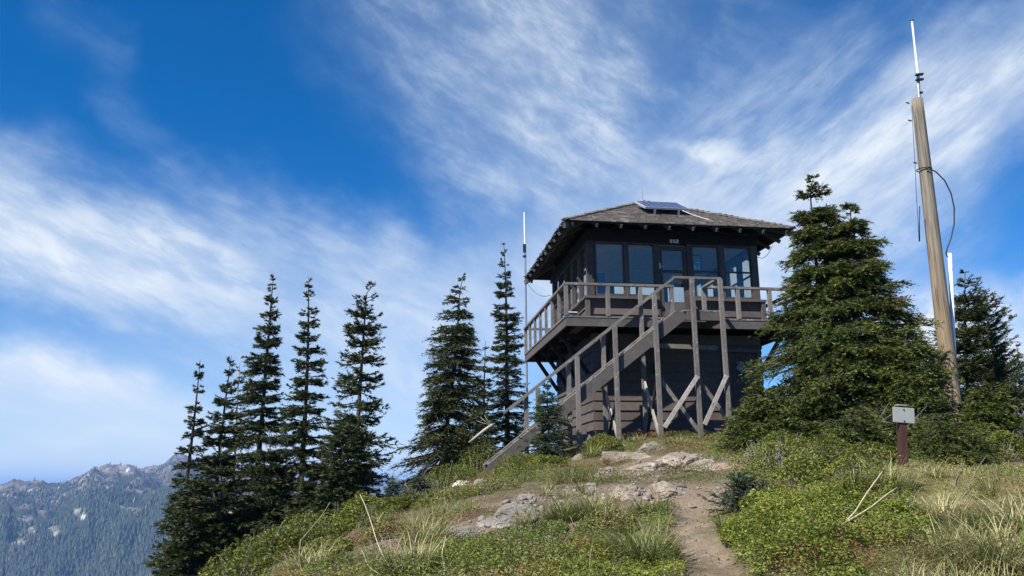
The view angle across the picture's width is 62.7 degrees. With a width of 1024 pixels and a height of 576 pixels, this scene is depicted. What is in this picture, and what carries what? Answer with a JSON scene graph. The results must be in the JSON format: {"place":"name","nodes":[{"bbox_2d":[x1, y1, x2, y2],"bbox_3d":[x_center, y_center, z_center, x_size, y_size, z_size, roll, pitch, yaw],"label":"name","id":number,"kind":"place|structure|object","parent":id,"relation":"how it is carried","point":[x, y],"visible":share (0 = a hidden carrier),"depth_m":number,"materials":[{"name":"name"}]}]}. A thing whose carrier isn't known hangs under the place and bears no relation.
{"place":"outdoors","nodes":[
{"label":"outdoors","id":0,"kind":"place"},
{"bbox_2d":[0,454,433,575],"bbox_3d":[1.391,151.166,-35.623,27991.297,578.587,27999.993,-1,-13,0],"label":"mountain terrain","id":1,"kind":"structure","parent":0,"point":[111,470],"depth_m":2386.35,"materials":[{"name":"stone"}]},
{"bbox_2d":[0,455,351,575],"bbox_3d":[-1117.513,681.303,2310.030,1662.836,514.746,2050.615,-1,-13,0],"label":"forest","id":2,"kind":"object","parent":1,"relation":"on","point":[48,563],"visible":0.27,"depth_m":2006.31,"materials":[{"name":"plant"}]},
{"bbox_2d":[0,0,1023,483],"label":"sky","id":3,"kind":"structure","parent":0,"point":[161,160],"materials":[{"name":"blue"}]},
{"bbox_2d":[257,432,1023,575],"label":"ground","id":4,"kind":"structure","parent":0,"point":[707,538],"depth_m":8.48,"materials":[{"name":"soil"}]},
{"bbox_2d":[141,363,214,575],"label":"fir tree","id":5,"kind":"object","parent":4,"relation":"on","point":[189,464],"visible":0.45,"depth_m":19.55,"materials":[{"name":"green plant"}]},
{"bbox_2d":[143,473,234,575],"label":"fir tree","id":6,"kind":"object","parent":4,"relation":"on","point":[179,561],"visible":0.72,"depth_m":16.69,"materials":[{"name":"green plant"}]},
{"bbox_2d":[184,355,251,561],"bbox_3d":[-7.262,5.630,20.383,2.489,7.997,2.785,-1,-13,0],"label":"fir tree","id":7,"kind":"object","parent":4,"relation":"on","point":[222,428],"visible":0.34,"depth_m":20.65,"materials":[{"name":"green plant"}]},
{"bbox_2d":[182,437,263,575],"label":"fir tree","id":8,"kind":"object","parent":4,"relation":"on","point":[226,488],"visible":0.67,"depth_m":17.22,"materials":[{"name":"green plant"}]},
{"bbox_2d":[218,353,247,528],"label":"fir tree","id":9,"kind":"object","parent":4,"relation":"on","point":[236,421],"visible":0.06,"depth_m":22.36,"materials":[{"name":"plant"}]},
{"bbox_2d":[198,534,273,575],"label":"shrub","id":10,"kind":"object","parent":4,"relation":"on","point":[224,566],"visible":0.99,"depth_m":9.71,"materials":[{"name":"green plant"}]},
{"bbox_2d":[220,274,297,544],"bbox_3d":[-6.147,3.953,20.114,2.580,8.905,2.351,-1,-13,0],"label":"fir tree","id":11,"kind":"object","parent":4,"relation":"on","point":[253,396],"visible":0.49,"depth_m":20.26,"materials":[{"name":"green plant"}]},
{"bbox_2d":[218,426,304,575],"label":"fir tree","id":12,"kind":"object","parent":4,"relation":"on","point":[261,515],"visible":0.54,"depth_m":17.73,"materials":[{"name":"green plant"}]},
{"bbox_2d":[222,523,302,575],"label":"shrub","id":13,"kind":"object","parent":4,"relation":"on","point":[273,539],"visible":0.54,"depth_m":10.28,"materials":[{"name":"green plant"}]},
{"bbox_2d":[241,514,324,562],"bbox_3d":[-3.079,3.518,11.088,1.088,1.046,0.978,12,-18,-43],"label":"shrub","id":14,"kind":"object","parent":4,"relation":"on","point":[274,533],"visible":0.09,"depth_m":11.14,"materials":[{"name":"green plant"}]},
{"bbox_2d":[257,276,330,536],"bbox_3d":[-4.935,3.415,19.754,2.459,7.631,2.601,-1,-13,0],"label":"fir tree","id":15,"kind":"object","parent":4,"relation":"on","point":[304,427],"visible":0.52,"depth_m":19.85,"materials":[{"name":"green plant"}]},
{"bbox_2d":[255,538,341,575],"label":"grass clump","id":16,"kind":"object","parent":4,"relation":"on","point":[300,562],"visible":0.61,"depth_m":7.99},
{"bbox_2d":[266,510,347,561],"bbox_3d":[-2.605,3.158,10.567,1.050,0.702,0.773,-1,-13,0],"label":"shrub","id":17,"kind":"object","parent":4,"relation":"on","point":[309,539],"visible":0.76,"depth_m":10.50,"materials":[{"name":"green plant"}]},
{"bbox_2d":[283,444,344,534],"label":"fir tree","id":18,"kind":"object","parent":4,"relation":"on","point":[304,485],"visible":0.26,"depth_m":17.07,"materials":[{"name":"green plant"}]},
{"bbox_2d":[288,535,354,566],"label":"shrub","id":19,"kind":"object","parent":4,"relation":"on","point":[343,542],"visible":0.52,"depth_m":8.77,"materials":[{"name":"green plant"}]},
{"bbox_2d":[301,501,368,544],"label":"shrub","id":20,"kind":"object","parent":4,"relation":"on","point":[334,511],"visible":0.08,"depth_m":11.84,"materials":[{"name":"green plant"}]},
{"bbox_2d":[305,413,386,538],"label":"fir tree","id":21,"kind":"object","parent":4,"relation":"on","point":[352,480],"visible":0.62,"depth_m":16.93,"materials":[{"name":"green plant"}]},
{"bbox_2d":[308,281,400,507],"bbox_3d":[-3.387,2.772,18.748,2.316,6.153,2.178,9,-16,-36],"label":"fir tree","id":22,"kind":"object","parent":4,"relation":"on","point":[355,359],"visible":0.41,"depth_m":18.97,"materials":[{"name":"green plant"}]},
{"bbox_2d":[329,492,390,537],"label":"shrub","id":23,"kind":"object","parent":4,"relation":"on","point":[355,508],"visible":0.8,"depth_m":11.17,"materials":[{"name":"green plant"}]},
{"bbox_2d":[351,503,396,528],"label":"grass clump","id":24,"kind":"object","parent":4,"relation":"on","point":[375,518],"visible":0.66,"depth_m":10.61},
{"bbox_2d":[349,496,409,531],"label":"shrub","id":25,"kind":"object","parent":4,"relation":"on","point":[396,500],"visible":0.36,"depth_m":12.50,"materials":[{"name":"green plant"}]},
{"bbox_2d":[358,520,412,545],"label":"shrub","id":26,"kind":"object","parent":4,"relation":"on","point":[382,524],"visible":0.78,"depth_m":8.95,"materials":[{"name":"green plant"}]},
{"bbox_2d":[380,477,400,505],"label":"fir tree","id":27,"kind":"object","parent":4,"relation":"on","point":[392,486],"visible":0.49,"depth_m":15.99,"materials":[{"name":"green plant"}]},
{"bbox_2d":[385,488,437,515],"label":"shrub","id":28,"kind":"object","parent":4,"relation":"on","point":[412,497],"visible":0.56,"depth_m":12.72,"materials":[{"name":"green plant"}]},
{"bbox_2d":[345,523,477,575],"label":"grass clump","id":29,"kind":"object","parent":4,"relation":"on","point":[412,550],"visible":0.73,"depth_m":6.97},
{"bbox_2d":[382,459,449,494],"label":"dead shrub","id":30,"kind":"object","parent":4,"relation":"on","point":[401,486],"visible":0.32,"depth_m":17.21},
{"bbox_2d":[406,472,430,495],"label":"fir tree","id":31,"kind":"object","parent":4,"relation":"on","point":[418,483],"visible":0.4,"depth_m":14.53,"materials":[{"name":"green plant"}]},
{"bbox_2d":[378,501,471,548],"bbox_3d":[-0.834,2.352,8.348,1.174,0.508,1.236,9,-16,-36],"label":"grass clump","id":32,"kind":"object","parent":4,"relation":"on","point":[429,531],"visible":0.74,"depth_m":8.29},
{"bbox_2d":[380,272,501,493],"bbox_3d":[-2.056,3.161,22.220,3.742,7.487,3.415,-1,-13,0],"label":"hemlock tree","id":33,"kind":"object","parent":4,"relation":"on","point":[444,403],"visible":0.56,"depth_m":22.17,"materials":[{"name":"green plant"}]},
{"bbox_2d":[411,485,482,508],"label":"shrub","id":34,"kind":"object","parent":4,"relation":"on","point":[460,490],"visible":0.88,"depth_m":12.32,"materials":[{"name":"green plant"}]},
{"bbox_2d":[424,461,476,491],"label":"shrub","id":35,"kind":"object","parent":4,"relation":"on","point":[438,478],"visible":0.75,"depth_m":16.92,"materials":[{"name":"green plant"}]},
{"bbox_2d":[442,526,477,535],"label":"rock","id":36,"kind":"object","parent":4,"relation":"on","point":[468,529],"visible":0.27,"depth_m":8.73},
{"bbox_2d":[439,425,486,488],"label":"fir tree","id":37,"kind":"object","parent":4,"relation":"on","point":[459,444],"visible":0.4,"depth_m":19.98,"materials":[{"name":"green plant"}]},
{"bbox_2d":[443,438,499,487],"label":"shrub","id":38,"kind":"object","parent":4,"relation":"on","point":[473,464],"visible":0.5,"depth_m":18.72,"materials":[{"name":"green plant"}]},
{"bbox_2d":[452,475,520,500],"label":"shrub","id":39,"kind":"object","parent":4,"relation":"on","point":[482,486],"visible":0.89,"depth_m":12.32,"materials":[{"name":"green plant"}]},
{"bbox_2d":[471,341,507,458],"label":"fir tree","id":40,"kind":"object","parent":4,"relation":"on","point":[490,406],"visible":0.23,"depth_m":24.83,"materials":[{"name":"green plant"}]},
{"bbox_2d":[476,517,515,527],"bbox_3d":[-0.149,2.586,9.040,0.438,0.248,0.660,1,-19,-31],"label":"rock","id":41,"kind":"object","parent":4,"relation":"on","point":[495,523],"visible":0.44,"depth_m":8.95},
{"bbox_2d":[481,242,535,462],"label":"fir tree","id":42,"kind":"object","parent":4,"relation":"on","point":[506,401],"visible":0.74,"depth_m":25.96,"materials":[{"name":"green plant"}]},
{"bbox_2d":[493,452,536,475],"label":"shrub","id":43,"kind":"object","parent":4,"relation":"on","point":[519,461],"visible":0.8,"depth_m":15.80,"materials":[{"name":"green plant"}]},
{"bbox_2d":[493,503,538,517],"bbox_3d":[0.023,2.565,9.382,0.609,0.328,0.426,2,-8,-23],"label":"rock","id":44,"kind":"object","parent":4,"relation":"on","point":[502,511],"visible":0.34,"depth_m":9.30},
{"bbox_2d":[523,212,527,392],"bbox_3d":[0.398,1.298,24.761,0.113,7.400,0.113,-1,-13,0],"label":"antenna mast","id":45,"kind":"object","parent":4,"relation":"on","point":[524,249],"visible":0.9,"depth_m":25.03,"materials":[{"name":"metal"}]},
{"bbox_2d":[520,454,566,471],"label":"shrub","id":46,"kind":"object","parent":4,"relation":"on","point":[555,459],"visible":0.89,"depth_m":15.14,"materials":[{"name":"green plant"}]},
{"bbox_2d":[514,379,573,458],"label":"fir tree","id":47,"kind":"object","parent":4,"relation":"on","point":[546,441],"visible":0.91,"depth_m":16.57,"materials":[{"name":"green plant"}]},
{"bbox_2d":[524,519,568,540],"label":"shrub","id":48,"kind":"object","parent":4,"relation":"on","point":[558,523],"visible":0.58,"depth_m":8.36,"materials":[{"name":"green plant"}]},
{"bbox_2d":[420,535,686,575],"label":"low shrubs","id":49,"kind":"object","parent":4,"relation":"on","point":[664,567],"visible":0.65,"depth_m":6.74,"materials":[{"name":"green plant"}]},
{"bbox_2d":[521,491,597,522],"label":"grass clump","id":50,"kind":"object","parent":4,"relation":"on","point":[554,514],"visible":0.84,"depth_m":8.85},
{"bbox_2d":[541,457,594,484],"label":"grass clump","id":51,"kind":"object","parent":4,"relation":"on","point":[563,480],"visible":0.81,"depth_m":12.19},
{"bbox_2d":[573,439,606,457],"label":"grass clump","id":52,"kind":"object","parent":4,"relation":"on","point":[593,452],"visible":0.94,"depth_m":15.97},
{"bbox_2d":[378,452,803,548],"bbox_3d":[1.622,2.592,11.089,4.210,1.216,7.336,-5,-14,18],"label":"rubble","id":53,"kind":"object","parent":4,"relation":"on","point":[648,494],"visible":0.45,"depth_m":10.22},
{"bbox_2d":[551,482,634,517],"bbox_3d":[0.865,2.298,9.052,1.039,0.434,1.063,8,-16,-33],"label":"grass clump","id":54,"kind":"object","parent":4,"relation":"on","point":[594,507],"visible":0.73,"depth_m":8.98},
{"bbox_2d":[585,432,622,450],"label":"shrub","id":55,"kind":"object","parent":4,"relation":"on","point":[610,442],"visible":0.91,"depth_m":16.55,"materials":[{"name":"green plant"}]},
{"bbox_2d":[574,507,640,533],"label":"shrub","id":56,"kind":"object","parent":4,"relation":"on","point":[605,519],"visible":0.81,"depth_m":8.21,"materials":[{"name":"green plant"}]},
{"bbox_2d":[224,451,1016,575],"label":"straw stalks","id":57,"kind":"object","parent":4,"relation":"on","point":[628,521],"visible":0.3,"depth_m":8.37,"materials":[{"name":"beige plant"}]},
{"bbox_2d":[600,451,650,464],"bbox_3d":[2.084,3.093,14.493,1.156,0.554,0.935,7,-13,2],"label":"rock","id":58,"kind":"object","parent":4,"relation":"on","point":[605,455],"visible":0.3,"depth_m":14.35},
{"bbox_2d":[237,428,1023,575],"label":"heather","id":59,"kind":"object","parent":4,"relation":"on","point":[472,539],"visible":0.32,"depth_m":7.58,"materials":[{"name":"green plant"}]},
{"bbox_2d":[612,484,651,499],"bbox_3d":[1.468,2.589,10.325,0.584,0.350,0.963,-4,-14,13],"label":"rock","id":60,"kind":"object","parent":4,"relation":"on","point":[627,489],"visible":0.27,"depth_m":10.11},
{"bbox_2d":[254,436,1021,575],"bbox_3d":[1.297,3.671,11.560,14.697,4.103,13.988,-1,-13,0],"label":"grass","id":61,"kind":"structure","parent":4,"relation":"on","point":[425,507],"depth_m":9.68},
{"bbox_2d":[624,462,659,471],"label":"rock","id":62,"kind":"object","parent":4,"relation":"on","point":[643,466],"visible":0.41,"depth_m":12.75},
{"bbox_2d":[483,200,801,473],"bbox_3d":[2.808,1.091,21.473,7.720,7.476,6.918,1,-13,-8],"label":"fire lookout","id":63,"kind":"object","parent":4,"relation":"on","point":[657,361],"visible":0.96,"depth_m":19.96,"materials":[{"name":"paint"}]},
{"bbox_2d":[579,244,585,298],"bbox_3d":[1.776,-0.350,20.545,0.072,1.376,0.770,1,-13,-8],"label":"window","id":64,"kind":"structure","parent":63,"relation":"in","point":[582,249],"depth_m":20.85,"materials":[{"name":"paint"}]},
{"bbox_2d":[593,241,624,295],"bbox_3d":[2.348,-0.449,20.150,0.770,1.376,0.072,1,-13,-8],"label":"window","id":65,"kind":"structure","parent":63,"relation":"in","point":[594,242],"depth_m":20.14,"materials":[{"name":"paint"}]},
{"bbox_2d":[628,242,657,296],"bbox_3d":[3.119,-0.429,20.263,0.730,1.376,0.072,1,-13,-8],"label":"window","id":66,"kind":"structure","parent":63,"relation":"in","point":[629,243],"depth_m":20.33,"materials":[{"name":"glass"}]},
{"bbox_2d":[634,201,709,219],"bbox_3d":[3.953,-1.940,21.008,1.289,1.042,1.877,1,-13,-8],"label":"solar panel","id":67,"kind":"object","parent":63,"relation":"attached to","point":[669,206],"visible":0.98,"depth_m":21.25,"materials":[{"name":"glass"}]},
{"bbox_2d":[658,246,689,316],"bbox_3d":[3.909,-0.099,20.271,0.720,1.900,0.117,1,-13,-8],"label":"cabin door","id":68,"kind":"structure","parent":63,"relation":"in","point":[665,306],"depth_m":20.30,"materials":[{"name":"paint"}]},
{"bbox_2d":[690,244,720,297],"bbox_3d":[4.731,-0.389,20.498,0.750,1.376,0.072,1,-13,-8],"label":"window","id":69,"kind":"structure","parent":63,"relation":"in","point":[691,245],"depth_m":20.54,"materials":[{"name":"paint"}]},
{"bbox_2d":[723,245,753,298],"bbox_3d":[5.542,-0.368,20.617,0.770,1.376,0.072,1,-13,-8],"label":"window","id":70,"kind":"structure","parent":63,"relation":"in","point":[724,246],"depth_m":20.64,"materials":[{"name":"paint"}]},
{"bbox_2d":[720,348,762,426],"bbox_3d":[5.484,2.555,19.889,0.980,2.250,0.083,1,-13,-8],"label":"cellar door","id":71,"kind":"structure","parent":63,"relation":"in","point":[736,383],"depth_m":19.99,"materials":[{"name":"paint"}]},
{"bbox_2d":[738,250,749,296],"bbox_3d":[5.923,-0.246,21.151,0.072,1.376,0.770,1,-13,-8],"label":"window","id":72,"kind":"structure","parent":63,"relation":"in","point":[746,252],"depth_m":21.46,"materials":[{"name":"glass"}]},
{"bbox_2d":[579,506,707,567],"bbox_3d":[1.103,2.142,7.236,1.342,0.568,1.321,-1,-13,0],"label":"grass clump","id":73,"kind":"object","parent":4,"relation":"on","point":[644,550],"visible":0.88,"depth_m":7.14,"materials":[{"name":"plant"}]},
{"bbox_2d":[619,495,669,514],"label":"grass clump","id":74,"kind":"object","parent":4,"relation":"on","point":[639,505],"visible":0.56,"depth_m":9.09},
{"bbox_2d":[636,441,665,452],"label":"rock","id":75,"kind":"object","parent":4,"relation":"on","point":[649,445],"visible":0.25,"depth_m":16.00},
{"bbox_2d":[648,481,685,496],"bbox_3d":[1.909,2.542,10.426,0.529,0.299,0.444,-9,-15,12],"label":"rock","id":76,"kind":"object","parent":4,"relation":"on","point":[661,487],"visible":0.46,"depth_m":10.29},
{"bbox_2d":[654,451,698,467],"bbox_3d":[2.492,2.795,13.123,0.794,0.464,1.022,7,-15,-30],"label":"rock","id":77,"kind":"object","parent":4,"relation":"on","point":[679,457],"visible":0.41,"depth_m":12.82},
{"bbox_2d":[682,459,716,472],"bbox_3d":[2.760,2.641,12.112,0.479,0.346,0.569,-12,-17,40],"label":"rock","id":78,"kind":"object","parent":4,"relation":"on","point":[704,462],"visible":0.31,"depth_m":12.04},
{"bbox_2d":[697,470,775,513],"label":"fir tree","id":79,"kind":"object","parent":4,"relation":"on","point":[744,480],"visible":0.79,"depth_m":8.58,"materials":[{"name":"green plant"}]},
{"bbox_2d":[717,508,780,544],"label":"shrub","id":80,"kind":"object","parent":4,"relation":"on","point":[724,530],"visible":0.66,"depth_m":7.37,"materials":[{"name":"green plant"}]},
{"bbox_2d":[727,440,791,470],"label":"shrub","id":81,"kind":"object","parent":4,"relation":"on","point":[749,449],"visible":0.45,"depth_m":11.54,"materials":[{"name":"green plant"}]},
{"bbox_2d":[709,384,828,455],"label":"hemlock tree","id":82,"kind":"object","parent":4,"relation":"on","point":[748,426],"visible":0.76,"depth_m":13.68,"materials":[{"name":"green plant"}]},
{"bbox_2d":[738,439,811,480],"bbox_3d":[3.230,2.136,10.363,0.923,0.562,0.757,-1,-13,0],"label":"shrub","id":83,"kind":"object","parent":4,"relation":"on","point":[779,457],"visible":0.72,"depth_m":10.34,"materials":[{"name":"green plant"}]},
{"bbox_2d":[747,430,818,457],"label":"shrub","id":84,"kind":"object","parent":4,"relation":"on","point":[800,439],"visible":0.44,"depth_m":12.32,"materials":[{"name":"green plant"}]},
{"bbox_2d":[764,452,830,486],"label":"shrub","id":85,"kind":"object","parent":4,"relation":"on","point":[796,463],"visible":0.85,"depth_m":9.48,"materials":[{"name":"green plant"}]},
{"bbox_2d":[738,173,876,437],"bbox_3d":[5.126,0.621,14.425,2.861,5.580,2.578,-1,-13,0],"label":"hemlock tree","id":86,"kind":"object","parent":4,"relation":"on","point":[814,232],"visible":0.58,"depth_m":14.43,"materials":[{"name":"green plant"}]},
{"bbox_2d":[787,496,864,527],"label":"shrub","id":87,"kind":"object","parent":4,"relation":"on","point":[819,511],"visible":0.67,"depth_m":7.57,"materials":[{"name":"green plant"}]},
{"bbox_2d":[718,466,935,575],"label":"huckleberry carpet","id":88,"kind":"object","parent":4,"relation":"on","point":[765,504],"visible":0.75,"depth_m":7.05,"materials":[{"name":"green plant"}]},
{"bbox_2d":[797,433,861,464],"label":"shrub","id":89,"kind":"object","parent":4,"relation":"on","point":[823,452],"visible":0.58,"depth_m":10.72,"materials":[{"name":"green plant"}]},
{"bbox_2d":[807,462,891,493],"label":"grass clump","id":90,"kind":"object","parent":4,"relation":"on","point":[854,480],"visible":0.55,"depth_m":8.64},
{"bbox_2d":[807,405,896,456],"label":"hemlock tree","id":91,"kind":"object","parent":4,"relation":"on","point":[868,425],"visible":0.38,"depth_m":11.91,"materials":[{"name":"green plant"}]},
{"bbox_2d":[819,453,884,482],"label":"shrub","id":92,"kind":"object","parent":4,"relation":"on","point":[846,461],"visible":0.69,"depth_m":9.15,"materials":[{"name":"green plant"}]},
{"bbox_2d":[842,441,897,465],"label":"shrub","id":93,"kind":"object","parent":4,"relation":"on","point":[874,449],"visible":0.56,"depth_m":9.96,"materials":[{"name":"green plant"}]},
{"bbox_2d":[781,201,963,441],"bbox_3d":[5.579,0.800,14.128,3.397,4.769,2.832,-1,-13,0],"label":"hemlock tree","id":94,"kind":"object","parent":4,"relation":"on","point":[866,337],"visible":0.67,"depth_m":13.64,"materials":[{"name":"green plant"}]},
{"bbox_2d":[845,455,934,494],"bbox_3d":[3.890,1.922,8.664,1.098,0.468,1.160,-1,-13,0],"label":"grass clump","id":95,"kind":"object","parent":4,"relation":"on","point":[907,481],"visible":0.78,"depth_m":8.53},
{"bbox_2d":[865,499,934,524],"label":"shrub","id":96,"kind":"object","parent":4,"relation":"on","point":[893,506],"visible":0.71,"depth_m":7.49,"materials":[{"name":"green plant"}]},
{"bbox_2d":[892,404,914,467],"bbox_3d":[4.354,1.692,9.353,0.250,0.781,0.102,5,-14,-3],"label":"trail sign","id":97,"kind":"object","parent":4,"relation":"on","point":[903,415],"visible":0.88,"depth_m":9.36,"materials":[{"name":"paint"}]},
{"bbox_2d":[849,329,966,447],"bbox_3d":[5.866,1.804,13.006,2.139,2.424,2.185,-1,-13,0],"label":"hemlock tree","id":98,"kind":"object","parent":4,"relation":"on","point":[907,391],"visible":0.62,"depth_m":12.82,"materials":[{"name":"green plant"}]},
{"bbox_2d":[906,97,961,420],"bbox_3d":[7.334,-0.244,14.423,0.698,6.509,0.299,-1,-13,0],"label":"utility pole","id":99,"kind":"object","parent":4,"relation":"on","point":[943,309],"visible":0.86,"depth_m":14.42,"materials":[{"name":"brown wood"}]},
{"bbox_2d":[910,19,923,96],"bbox_3d":[7.384,-4.045,15.303,0.157,1.878,0.086,-1,-13,0],"label":"whip antenna","id":100,"kind":"object","parent":99,"relation":"attached to","point":[918,80],"visible":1,"depth_m":15.29,"materials":[{"name":"metal"}]},
{"bbox_2d":[855,490,1023,575],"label":"dry grass","id":101,"kind":"structure","parent":4,"relation":"on","point":[906,570],"depth_m":6.31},
{"bbox_2d":[894,488,990,526],"bbox_3d":[3.838,1.961,7.533,0.951,0.371,0.946,-1,-13,0],"label":"grass clump","id":102,"kind":"object","parent":4,"relation":"on","point":[944,507],"visible":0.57,"depth_m":7.51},
{"bbox_2d":[873,512,1023,575],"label":"grass clump","id":103,"kind":"object","parent":4,"relation":"on","point":[947,560],"visible":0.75,"depth_m":6.38,"materials":[{"name":"plant"}]},
{"bbox_2d":[892,411,1011,465],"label":"hemlock tree","id":104,"kind":"object","parent":4,"relation":"on","point":[945,439],"visible":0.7,"depth_m":11.31,"materials":[{"name":"green plant"}]},
{"bbox_2d":[915,497,1023,575],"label":"grass clump","id":105,"kind":"object","parent":4,"relation":"on","point":[1005,558],"visible":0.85,"depth_m":6.30,"materials":[{"name":"plant"}]},
{"bbox_2d":[928,269,1023,448],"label":"hemlock tree","id":106,"kind":"object","parent":4,"relation":"on","point":[981,366],"visible":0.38,"depth_m":16.28,"materials":[{"name":"green plant"}]},
{"bbox_2d":[947,483,1023,539],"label":"grass clump","id":107,"kind":"object","parent":4,"relation":"on","point":[1006,518],"visible":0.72,"depth_m":6.96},
{"bbox_2d":[952,380,1023,454],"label":"hemlock tree","id":108,"kind":"object","parent":4,"relation":"on","point":[988,408],"visible":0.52,"depth_m":12.64,"materials":[{"name":"green plant"}]},
{"bbox_2d":[969,473,1006,496],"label":"grass tuft","id":109,"kind":"object","parent":4,"relation":"on","point":[989,493],"visible":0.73,"depth_m":8.11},
{"bbox_2d":[981,430,1023,460],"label":"shrub","id":110,"kind":"object","parent":4,"relation":"on","point":[1009,447],"visible":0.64,"depth_m":11.91,"materials":[{"name":"green plant"}]},
{"bbox_2d":[808,459,1023,511],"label":"lawn grass","id":111,"kind":"structure","parent":0,"point":[966,469],"depth_m":8.75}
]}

